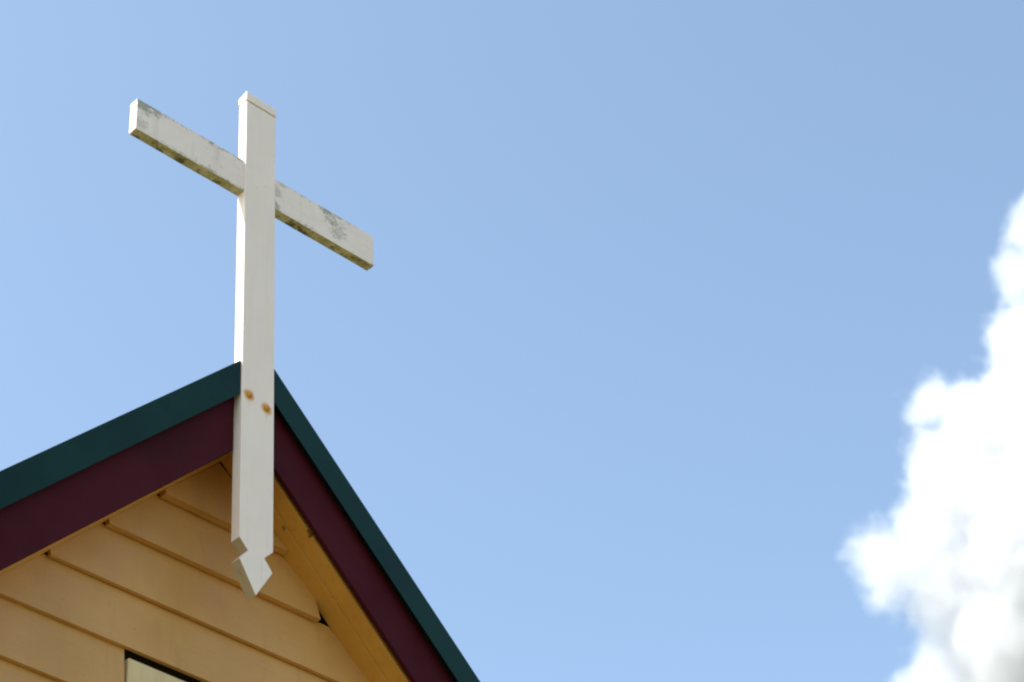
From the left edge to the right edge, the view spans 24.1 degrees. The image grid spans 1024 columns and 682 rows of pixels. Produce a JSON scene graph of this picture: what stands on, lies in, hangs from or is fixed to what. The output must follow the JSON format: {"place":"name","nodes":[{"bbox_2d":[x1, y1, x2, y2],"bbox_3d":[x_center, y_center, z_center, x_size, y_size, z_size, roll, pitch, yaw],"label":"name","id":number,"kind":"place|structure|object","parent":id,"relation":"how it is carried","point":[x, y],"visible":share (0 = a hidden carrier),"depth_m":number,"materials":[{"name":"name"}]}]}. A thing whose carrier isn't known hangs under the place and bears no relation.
{"place":"outdoors","nodes":[
{"label":"outdoors","id":0,"kind":"place"},
{"bbox_2d":[0,0,1023,681],"label":"sky","id":1,"kind":"structure","parent":0,"point":[682,340],"materials":[{"name":"blue"}]},
{"label":"ground","id":2,"kind":"structure","parent":0,"visible":0},
{"bbox_2d":[0,360,479,681],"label":"wooden church","id":3,"kind":"structure","parent":2,"relation":"on","point":[119,554],"depth_m":5.50,"materials":[{"name":"beige wood"}]},
{"bbox_2d":[129,91,373,600],"bbox_3d":[-0.631,-0.028,5.891,0.793,1.568,0.038,30,-50,-35],"label":"wooden cross","id":4,"kind":"object","parent":3,"relation":"attached to","point":[266,198],"visible":1,"depth_m":6.00,"materials":[{"name":"white paint"}]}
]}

